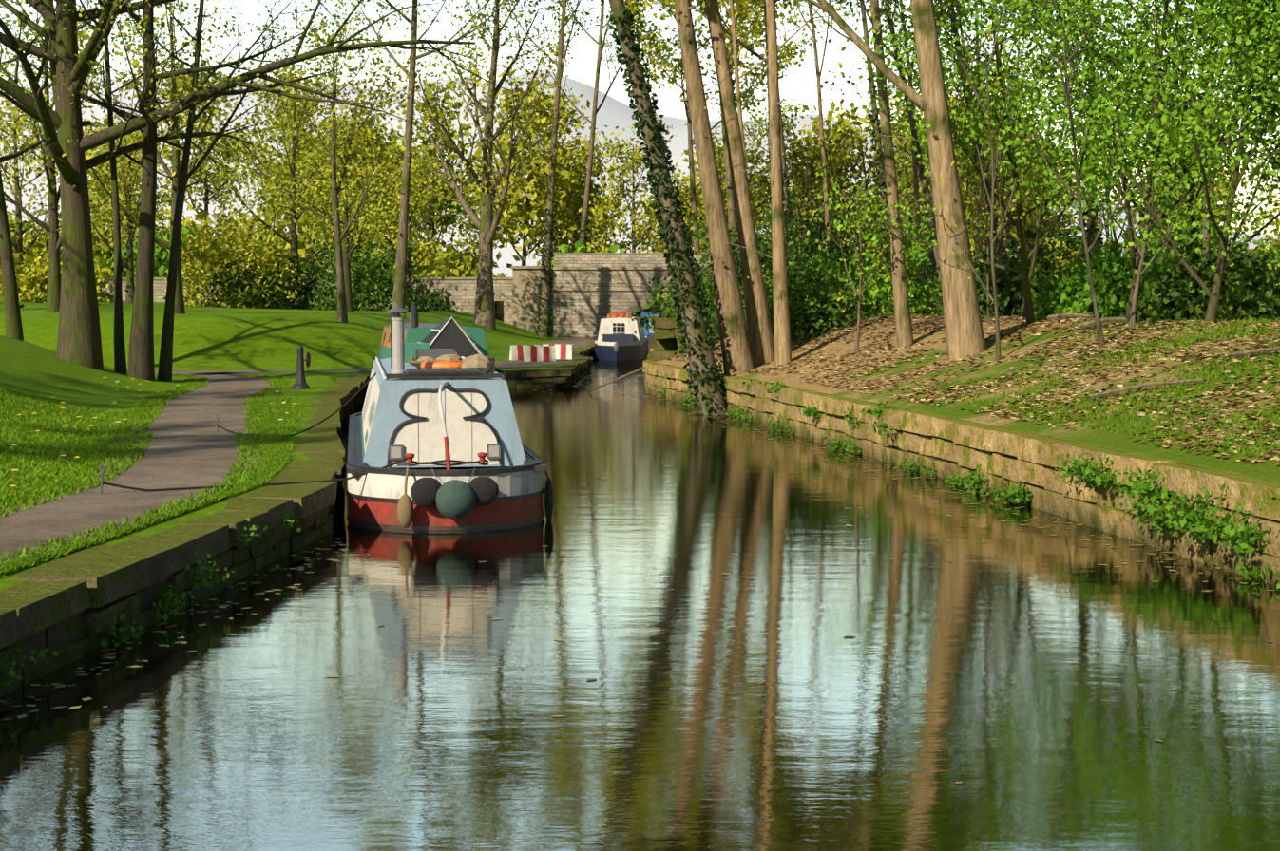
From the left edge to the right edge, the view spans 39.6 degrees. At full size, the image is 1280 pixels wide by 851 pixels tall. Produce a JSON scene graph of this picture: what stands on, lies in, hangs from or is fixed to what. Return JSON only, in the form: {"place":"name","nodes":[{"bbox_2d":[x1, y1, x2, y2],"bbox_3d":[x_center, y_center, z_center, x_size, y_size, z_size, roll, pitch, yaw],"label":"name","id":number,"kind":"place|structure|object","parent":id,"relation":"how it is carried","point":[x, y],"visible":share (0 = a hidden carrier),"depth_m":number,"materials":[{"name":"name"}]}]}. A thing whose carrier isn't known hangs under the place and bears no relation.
{"place":"outdoors","nodes":[
{"label":"outdoors","id":0,"kind":"place"},
{"bbox_2d":[219,206,335,277],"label":"bush","id":1,"kind":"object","parent":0,"point":[300,244],"depth_m":111.76,"materials":[{"name":"green plant"}]},
{"bbox_2d":[359,239,477,277],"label":"bush","id":2,"kind":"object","parent":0,"point":[431,270],"depth_m":109.07,"materials":[{"name":"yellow plant"}]},
{"bbox_2d":[0,69,1278,303],"bbox_3d":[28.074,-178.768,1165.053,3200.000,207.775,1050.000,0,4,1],"label":"distant hill","id":3,"kind":"structure","parent":0,"point":[612,113],"depth_m":1194.12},
{"bbox_2d":[0,348,1279,850],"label":"water","id":4,"kind":"structure","parent":0,"point":[1022,678],"depth_m":10.90,"materials":[{"name":"green liquid"}]},
{"bbox_2d":[372,302,506,380],"bbox_3d":[-4.531,-1.381,39.251,2.100,2.690,14.000,-1,4,-12],"label":"narrowboat","id":5,"kind":"object","parent":4,"relation":"on","point":[449,333],"visible":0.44,"depth_m":36.32,"materials":[{"name":"green metal"}]},
{"bbox_2d":[345,305,553,533],"bbox_3d":[-2.856,-0.275,23.820,2.203,2.670,12.407,-1,4,-10],"label":"narrowboat","id":6,"kind":"object","parent":4,"relation":"on","point":[443,422],"visible":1,"depth_m":19.25,"materials":[{"name":"blue metal"}]},
{"bbox_2d":[592,306,648,361],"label":"narrowboat","id":7,"kind":"object","parent":4,"relation":"on","point":[619,339],"visible":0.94,"depth_m":75.93,"materials":[{"name":"blue"}]},
{"bbox_2d":[0,374,1275,783],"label":"floating leaves","id":8,"kind":"object","parent":4,"relation":"on","point":[580,382],"visible":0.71,"depth_m":15.59,"materials":[{"name":"plant"}]},
{"bbox_2d":[0,298,1279,590],"bbox_3d":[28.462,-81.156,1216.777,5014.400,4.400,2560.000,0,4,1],"label":"ground","id":9,"kind":"structure","parent":0,"point":[228,338],"depth_m":32.27,"materials":[{"name":"green plant"}]},
{"bbox_2d":[0,90,61,302],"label":"tree","id":10,"kind":"object","parent":9,"relation":"on","point":[19,233],"visible":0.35,"depth_m":78.13,"materials":[{"name":"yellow plant"}]},
{"bbox_2d":[0,247,100,303],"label":"undergrowth","id":11,"kind":"object","parent":9,"relation":"on","point":[29,282],"visible":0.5,"depth_m":76.61,"materials":[{"name":"yellow plant"}]},
{"bbox_2d":[0,0,128,312],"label":"tree","id":12,"kind":"object","parent":9,"relation":"on","point":[52,229],"visible":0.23,"depth_m":60.41,"materials":[{"name":"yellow plant"}]},
{"bbox_2d":[0,1,141,341],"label":"tree","id":13,"kind":"object","parent":9,"relation":"on","point":[13,320],"visible":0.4,"depth_m":45.97,"materials":[{"name":"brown plant"}]},
{"bbox_2d":[0,0,225,374],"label":"tree","id":14,"kind":"object","parent":9,"relation":"on","point":[120,363],"visible":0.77,"depth_m":41.16,"materials":[{"name":"brown plant"}]},
{"bbox_2d":[86,118,171,237],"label":"tree","id":15,"kind":"object","parent":9,"relation":"on","point":[101,191],"visible":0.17,"depth_m":125.66,"materials":[{"name":"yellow plant"}]},
{"bbox_2d":[89,115,170,305],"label":"tree","id":16,"kind":"object","parent":9,"relation":"on","point":[128,266],"visible":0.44,"depth_m":84.86,"materials":[{"name":"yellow plant"}]},
{"bbox_2d":[0,385,277,502],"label":"lawn tufts","id":17,"kind":"object","parent":9,"relation":"on","point":[66,420],"visible":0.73,"depth_m":23.43,"materials":[{"name":"green plant"}]},
{"bbox_2d":[0,372,286,564],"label":"towpath","id":18,"kind":"structure","parent":9,"relation":"on","point":[189,447],"depth_m":19.54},
{"bbox_2d":[0,373,305,577],"bbox_3d":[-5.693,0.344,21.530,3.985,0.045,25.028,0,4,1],"label":"verge grass tufts","id":19,"kind":"object","parent":9,"relation":"on","point":[292,407],"visible":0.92,"depth_m":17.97,"materials":[{"name":"green plant"}]},
{"bbox_2d":[46,0,262,314],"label":"tree","id":20,"kind":"object","parent":9,"relation":"on","point":[177,153],"visible":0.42,"depth_m":58.01,"materials":[{"name":"green plant"}]},
{"bbox_2d":[0,0,328,381],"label":"tree","id":21,"kind":"object","parent":9,"relation":"on","point":[141,361],"visible":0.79,"depth_m":40.33,"materials":[{"name":"brown plant"}]},
{"bbox_2d":[10,0,324,382],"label":"tree","id":22,"kind":"object","parent":9,"relation":"on","point":[164,372],"visible":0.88,"depth_m":41.06,"materials":[{"name":"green plant"}]},
{"bbox_2d":[96,220,238,277],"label":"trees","id":23,"kind":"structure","parent":9,"relation":"on","point":[158,255],"depth_m":108.80,"materials":[{"name":"green plant"}]},
{"bbox_2d":[139,52,282,234],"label":"tree","id":24,"kind":"object","parent":9,"relation":"on","point":[206,200],"visible":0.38,"depth_m":118.98,"materials":[{"name":"green plant"}]},
{"bbox_2d":[162,217,274,306],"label":"bush","id":25,"kind":"object","parent":9,"relation":"on","point":[211,228],"visible":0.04,"depth_m":94.61,"materials":[{"name":"green plant"}]},
{"bbox_2d":[163,210,305,309],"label":"bush","id":26,"kind":"object","parent":9,"relation":"on","point":[219,257],"visible":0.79,"depth_m":89.31,"materials":[{"name":"green plant"}]},
{"bbox_2d":[199,251,308,309],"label":"undergrowth","id":27,"kind":"object","parent":9,"relation":"on","point":[255,298],"visible":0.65,"depth_m":89.39,"materials":[{"name":"green plant"}]},
{"bbox_2d":[0,0,531,370],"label":"tree","id":28,"kind":"object","parent":9,"relation":"on","point":[79,341],"visible":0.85,"depth_m":39.64,"materials":[{"name":"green plant"}]},
{"bbox_2d":[207,65,358,306],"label":"tree","id":29,"kind":"object","parent":9,"relation":"on","point":[293,241],"visible":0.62,"depth_m":92.82,"materials":[{"name":"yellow plant"}]},
{"bbox_2d":[233,95,331,235],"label":"tree","id":30,"kind":"object","parent":9,"relation":"on","point":[262,130],"visible":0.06,"depth_m":176.83,"materials":[{"name":"yellow plant"}]},
{"bbox_2d":[237,54,339,232],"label":"tree","id":31,"kind":"object","parent":9,"relation":"on","point":[297,151],"visible":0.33,"depth_m":133.89,"materials":[{"name":"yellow plant"}]},
{"bbox_2d":[0,339,597,696],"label":"wall","id":32,"kind":"structure","parent":9,"relation":"on","point":[61,606],"depth_m":13.77,"materials":[{"name":"stone"}]},
{"bbox_2d":[0,515,300,686],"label":"wall weeds","id":33,"kind":"object","parent":32,"relation":"attached to","point":[104,643],"depth_m":13.01,"materials":[{"name":"green plant"}]},
{"bbox_2d":[200,0,427,323],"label":"tree","id":34,"kind":"object","parent":9,"relation":"on","point":[342,314],"visible":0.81,"depth_m":56.03,"materials":[{"name":"green plant"}]},
{"bbox_2d":[270,228,390,310],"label":"bush","id":35,"kind":"object","parent":9,"relation":"on","point":[307,289],"visible":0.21,"depth_m":91.75,"materials":[{"name":"green plant"}]},
{"bbox_2d":[271,108,398,311],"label":"tree","id":36,"kind":"object","parent":9,"relation":"on","point":[347,259],"visible":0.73,"depth_m":80.71,"materials":[{"name":"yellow plant"}]},
{"bbox_2d":[284,89,413,245],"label":"tree","id":37,"kind":"object","parent":9,"relation":"on","point":[377,143],"visible":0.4,"depth_m":114.50,"materials":[{"name":"yellow plant"}]},
{"bbox_2d":[308,237,433,311],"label":"bush","id":38,"kind":"object","parent":9,"relation":"on","point":[362,300],"visible":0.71,"depth_m":89.06,"materials":[{"name":"green plant"}]},
{"bbox_2d":[154,337,597,374],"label":"footpath","id":39,"kind":"structure","parent":9,"relation":"on","point":[576,342],"depth_m":53.79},
{"bbox_2d":[340,132,463,311],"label":"tree","id":40,"kind":"object","parent":9,"relation":"on","point":[411,232],"visible":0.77,"depth_m":90.22,"materials":[{"name":"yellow plant"}]},
{"bbox_2d":[366,69,483,248],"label":"tree","id":41,"kind":"object","parent":9,"relation":"on","point":[446,191],"visible":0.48,"depth_m":144.31,"materials":[{"name":"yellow plant"}]},
{"bbox_2d":[332,0,518,313],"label":"tall tree","id":42,"kind":"object","parent":9,"relation":"on","point":[399,289],"visible":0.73,"depth_m":79.49,"materials":[{"name":"brown plant"}]},
{"bbox_2d":[38,252,916,337],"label":"stone bridge","id":43,"kind":"structure","parent":9,"relation":"on","point":[590,291],"depth_m":99.69,"materials":[{"name":"grey stone"}]},
{"bbox_2d":[378,0,586,329],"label":"tree","id":44,"kind":"object","parent":9,"relation":"on","point":[486,223],"visible":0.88,"depth_m":87.43,"materials":[{"name":"green plant"}]},
{"bbox_2d":[437,136,531,262],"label":"tree","id":45,"kind":"object","parent":9,"relation":"on","point":[468,228],"visible":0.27,"depth_m":203.69,"materials":[{"name":"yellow plant"}]},
{"bbox_2d":[451,57,599,267],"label":"tree","id":46,"kind":"object","parent":9,"relation":"on","point":[514,210],"visible":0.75,"depth_m":122.52,"materials":[{"name":"yellow plant"}]},
{"bbox_2d":[499,0,598,338],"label":"tall tree","id":47,"kind":"object","parent":9,"relation":"on","point":[544,320],"visible":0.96,"depth_m":95.24,"materials":[{"name":"brown plant"}]},
{"bbox_2d":[508,76,618,256],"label":"tree","id":48,"kind":"object","parent":9,"relation":"on","point":[582,167],"visible":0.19,"depth_m":130.31,"materials":[{"name":"yellow plant"}]},
{"bbox_2d":[515,141,627,266],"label":"tree","id":49,"kind":"object","parent":9,"relation":"on","point":[579,204],"visible":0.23,"depth_m":131.92,"materials":[{"name":"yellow plant"}]},
{"bbox_2d":[506,0,661,247],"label":"tall tree","id":50,"kind":"object","parent":9,"relation":"on","point":[582,220],"visible":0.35,"depth_m":111.00,"materials":[{"name":"brown plant"}]},
{"bbox_2d":[573,118,693,252],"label":"tree","id":51,"kind":"object","parent":9,"relation":"on","point":[639,230],"visible":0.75,"depth_m":121.04,"materials":[{"name":"green plant"}]},
{"bbox_2d":[606,0,728,416],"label":"tree","id":52,"kind":"object","parent":9,"relation":"on","point":[710,394],"visible":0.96,"depth_m":37.42,"materials":[{"name":"green plant"}]},
{"bbox_2d":[651,316,686,362],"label":"old abutment pier","id":53,"kind":"structure","parent":9,"relation":"on","point":[665,346],"depth_m":47.81,"materials":[{"name":"stone"}]},
{"bbox_2d":[655,0,759,376],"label":"tree","id":54,"kind":"object","parent":9,"relation":"on","point":[735,352],"visible":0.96,"depth_m":38.11,"materials":[{"name":"beige plant"}]},
{"bbox_2d":[608,0,818,252],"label":"tall tree","id":55,"kind":"object","parent":9,"relation":"on","point":[650,45],"visible":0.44,"depth_m":110.97,"materials":[{"name":"green plant"}]},
{"bbox_2d":[652,0,774,365],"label":"tree","id":56,"kind":"object","parent":9,"relation":"on","point":[759,334],"visible":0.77,"depth_m":38.83,"materials":[{"name":"beige plant"}]},
{"bbox_2d":[629,0,801,240],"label":"tall tree","id":57,"kind":"object","parent":9,"relation":"on","point":[786,183],"visible":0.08,"depth_m":71.77,"materials":[{"name":"brown plant"}]},
{"bbox_2d":[635,0,802,286],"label":"tall tree","id":58,"kind":"object","parent":9,"relation":"on","point":[756,30],"visible":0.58,"depth_m":89.09,"materials":[{"name":"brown plant"}]},
{"bbox_2d":[692,125,771,250],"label":"tree","id":59,"kind":"object","parent":9,"relation":"on","point":[718,151],"visible":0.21,"depth_m":127.86,"materials":[{"name":"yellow plant"}]},
{"bbox_2d":[689,0,792,366],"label":"tree","id":60,"kind":"object","parent":9,"relation":"on","point":[782,338],"visible":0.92,"depth_m":37.45,"materials":[{"name":"beige plant"}]},
{"bbox_2d":[642,204,847,340],"bbox_3d":[2.612,-3.827,44.855,5.013,3.662,5.613,0,4,1],"label":"bush","id":61,"kind":"object","parent":9,"relation":"on","point":[796,252],"visible":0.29,"depth_m":44.62,"materials":[{"name":"green plant"}]},
{"bbox_2d":[701,0,865,247],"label":"tree","id":62,"kind":"object","parent":9,"relation":"on","point":[737,77],"visible":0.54,"depth_m":53.35,"materials":[{"name":"beige plant"}]},
{"bbox_2d":[725,97,844,238],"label":"tree","id":63,"kind":"object","parent":9,"relation":"on","point":[786,127],"visible":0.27,"depth_m":132.03,"materials":[{"name":"green plant"}]},
{"bbox_2d":[712,255,867,342],"bbox_3d":[3.834,-2.933,42.345,3.602,2.196,4.098,2,4,29],"label":"bush","id":64,"kind":"object","parent":9,"relation":"on","point":[813,325],"visible":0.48,"depth_m":41.73,"materials":[{"name":"green plant"}]},
{"bbox_2d":[673,191,912,322],"bbox_3d":[3.955,-4.444,48.039,6.456,3.711,3.932,0,4,1],"label":"bush","id":65,"kind":"object","parent":9,"relation":"on","point":[815,232],"visible":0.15,"depth_m":47.49,"materials":[{"name":"green plant"}]},
{"bbox_2d":[747,0,890,261],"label":"tree","id":66,"kind":"object","parent":9,"relation":"on","point":[876,127],"visible":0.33,"depth_m":55.80,"materials":[{"name":"brown plant"}]},
{"bbox_2d":[787,92,904,248],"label":"tree","id":67,"kind":"object","parent":9,"relation":"on","point":[846,150],"visible":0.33,"depth_m":135.92,"materials":[{"name":"green plant"}]},
{"bbox_2d":[765,245,929,324],"bbox_3d":[4.901,-3.389,43.576,4.370,2.073,4.258,0,4,1],"label":"bush","id":68,"kind":"object","parent":9,"relation":"on","point":[872,292],"visible":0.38,"depth_m":43.06,"materials":[{"name":"green plant"}]},
{"bbox_2d":[791,0,906,261],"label":"tree","id":69,"kind":"object","parent":9,"relation":"on","point":[819,85],"visible":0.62,"depth_m":56.75,"materials":[{"name":"beige plant"}]},
{"bbox_2d":[816,168,891,353],"bbox_3d":[4.387,-3.217,35.451,1.804,3.840,1.662,0,4,1],"label":"sapling","id":70,"kind":"object","parent":9,"relation":"on","point":[857,339],"visible":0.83,"depth_m":35.51,"materials":[{"name":"green plant"}]},
{"bbox_2d":[840,0,916,348],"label":"tree","id":71,"kind":"object","parent":9,"relation":"on","point":[903,323],"visible":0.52,"depth_m":33.93,"materials":[{"name":"beige plant"}]},
{"bbox_2d":[836,83,927,247],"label":"tree","id":72,"kind":"object","parent":9,"relation":"on","point":[900,172],"visible":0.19,"depth_m":122.25,"materials":[{"name":"green plant"}]},
{"bbox_2d":[830,231,939,314],"bbox_3d":[6.346,-3.847,46.566,3.570,2.428,3.654,2,4,27],"label":"bush","id":73,"kind":"object","parent":9,"relation":"on","point":[917,264],"visible":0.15,"depth_m":46.03,"materials":[{"name":"green plant"}]},
{"bbox_2d":[805,0,986,361],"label":"tree","id":74,"kind":"object","parent":9,"relation":"on","point":[964,336],"visible":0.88,"depth_m":29.83,"materials":[{"name":"beige plant"}]},
{"bbox_2d":[845,0,958,288],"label":"tree","id":75,"kind":"object","parent":9,"relation":"on","point":[915,172],"visible":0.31,"depth_m":54.22,"materials":[{"name":"green plant"}]},
{"bbox_2d":[829,0,990,313],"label":"tree","id":76,"kind":"object","parent":9,"relation":"on","point":[921,170],"visible":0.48,"depth_m":45.09,"materials":[{"name":"plant"}]},
{"bbox_2d":[851,0,1008,217],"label":"tree","id":77,"kind":"object","parent":9,"relation":"on","point":[970,13],"visible":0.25,"depth_m":73.68,"materials":[{"name":"green plant"}]},
{"bbox_2d":[589,312,1279,399],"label":"fallen branches","id":78,"kind":"object","parent":9,"relation":"on","point":[1091,323],"visible":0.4,"depth_m":29.16,"materials":[{"name":"brown wood"}]},
{"bbox_2d":[643,362,1279,585],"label":"wall","id":79,"kind":"structure","parent":9,"relation":"on","point":[945,447],"depth_m":20.56,"materials":[{"name":"stone"}]},
{"bbox_2d":[649,375,1279,592],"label":"wall weeds","id":80,"kind":"object","parent":79,"relation":"attached to","point":[1201,528],"depth_m":16.81,"materials":[{"name":"green plant"}]},
{"bbox_2d":[662,311,1279,462],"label":"leaf litter","id":81,"kind":"object","parent":9,"relation":"on","point":[1217,393],"visible":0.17,"depth_m":25.70,"materials":[{"name":"brown plant"}]},
{"bbox_2d":[914,0,1032,361],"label":"sapling","id":82,"kind":"object","parent":9,"relation":"on","point":[995,299],"visible":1,"depth_m":28.03,"materials":[{"name":"green plant"}]},
{"bbox_2d":[878,0,1082,258],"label":"tree","id":83,"kind":"object","parent":9,"relation":"on","point":[979,58],"visible":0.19,"depth_m":78.16,"materials":[{"name":"green plant"}]},
{"bbox_2d":[790,0,1190,324],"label":"tree","id":84,"kind":"object","parent":9,"relation":"on","point":[1012,162],"visible":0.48,"depth_m":32.16,"materials":[{"name":"green plant"}]},
{"bbox_2d":[933,245,1050,317],"bbox_3d":[7.993,-3.133,39.399,3.015,1.743,2.643,0,4,1],"label":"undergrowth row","id":85,"kind":"object","parent":9,"relation":"on","point":[1009,286],"visible":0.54,"depth_m":38.76,"materials":[{"name":"green plant"}]},
{"bbox_2d":[960,133,1029,324],"bbox_3d":[6.878,-3.726,34.287,1.516,3.808,1.638,-1,4,-11],"label":"sapling","id":86,"kind":"object","parent":9,"relation":"on","point":[988,277],"visible":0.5,"depth_m":34.36,"materials":[{"name":"green plant"}]},
{"bbox_2d":[934,0,1056,262],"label":"tree","id":87,"kind":"object","parent":9,"relation":"on","point":[977,143],"visible":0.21,"depth_m":48.40,"materials":[{"name":"green plant"}]},
{"bbox_2d":[952,2,1072,252],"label":"tree","id":88,"kind":"object","parent":9,"relation":"on","point":[1009,179],"visible":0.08,"depth_m":86.06,"materials":[{"name":"green plant"}]},
{"bbox_2d":[995,109,1083,238],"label":"tree","id":89,"kind":"object","parent":9,"relation":"on","point":[1046,219],"visible":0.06,"depth_m":130.54,"materials":[{"name":"green plant"}]},
{"bbox_2d":[1002,210,1106,300],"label":"bush","id":90,"kind":"object","parent":9,"relation":"on","point":[1045,267],"visible":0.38,"depth_m":91.24,"materials":[{"name":"green plant"}]},
{"bbox_2d":[863,315,1279,459],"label":"bank tufts","id":91,"kind":"object","parent":9,"relation":"on","point":[1234,328],"visible":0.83,"depth_m":21.59,"materials":[{"name":"green plant"}]},
{"bbox_2d":[1020,7,1146,344],"bbox_3d":[6.416,-3.534,26.210,1.424,4.991,1.494,-1,4,-19],"label":"sapling","id":92,"kind":"object","parent":9,"relation":"on","point":[1087,250],"visible":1,"depth_m":26.28,"materials":[{"name":"grey plant"}]},
{"bbox_2d":[986,0,1217,275],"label":"tree","id":93,"kind":"object","parent":9,"relation":"on","point":[1090,231],"visible":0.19,"depth_m":50.54,"materials":[{"name":"green plant"}]},
{"bbox_2d":[1032,237,1181,320],"bbox_3d":[9.034,-2.571,33.772,3.233,1.954,3.256,0,4,1],"label":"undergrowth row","id":94,"kind":"object","parent":9,"relation":"on","point":[1112,275],"visible":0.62,"depth_m":33.21,"materials":[{"name":"green plant"}]},
{"bbox_2d":[951,0,1279,324],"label":"tree","id":95,"kind":"object","parent":9,"relation":"on","point":[1162,25],"visible":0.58,"depth_m":28.86,"materials":[{"name":"green plant"}]},
{"bbox_2d":[997,0,1279,285],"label":"tree","id":96,"kind":"object","parent":9,"relation":"on","point":[1138,49],"visible":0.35,"depth_m":29.99,"materials":[{"name":"green plant"}]},
{"bbox_2d":[1119,83,1187,330],"bbox_3d":[8.106,-3.317,27.605,0.818,3.951,0.978,-3,5,-33],"label":"sapling","id":97,"kind":"object","parent":9,"relation":"on","point":[1134,302],"visible":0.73,"depth_m":27.71,"materials":[{"name":"grey plant"}]},
{"bbox_2d":[1077,0,1279,323],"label":"tree","id":98,"kind":"object","parent":9,"relation":"on","point":[1249,116],"visible":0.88,"depth_m":26.80,"materials":[{"name":"green plant"}]},
{"bbox_2d":[1079,163,1279,285],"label":"bush","id":99,"kind":"object","parent":9,"relation":"on","point":[1276,255],"visible":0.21,"depth_m":78.97,"materials":[{"name":"green plant"}]},
{"bbox_2d":[1087,0,1279,227],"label":"tree","id":100,"kind":"object","parent":9,"relation":"on","point":[1266,148],"visible":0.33,"depth_m":28.60,"materials":[{"name":"green plant"}]},
{"bbox_2d":[1117,229,1279,323],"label":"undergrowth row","id":101,"kind":"object","parent":9,"relation":"on","point":[1247,293],"visible":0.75,"depth_m":28.44,"materials":[{"name":"green plant"}]},
{"bbox_2d":[0,0,1279,236],"label":"sky","id":102,"kind":"structure","parent":0,"point":[801,85],"materials":[{"name":"white"}]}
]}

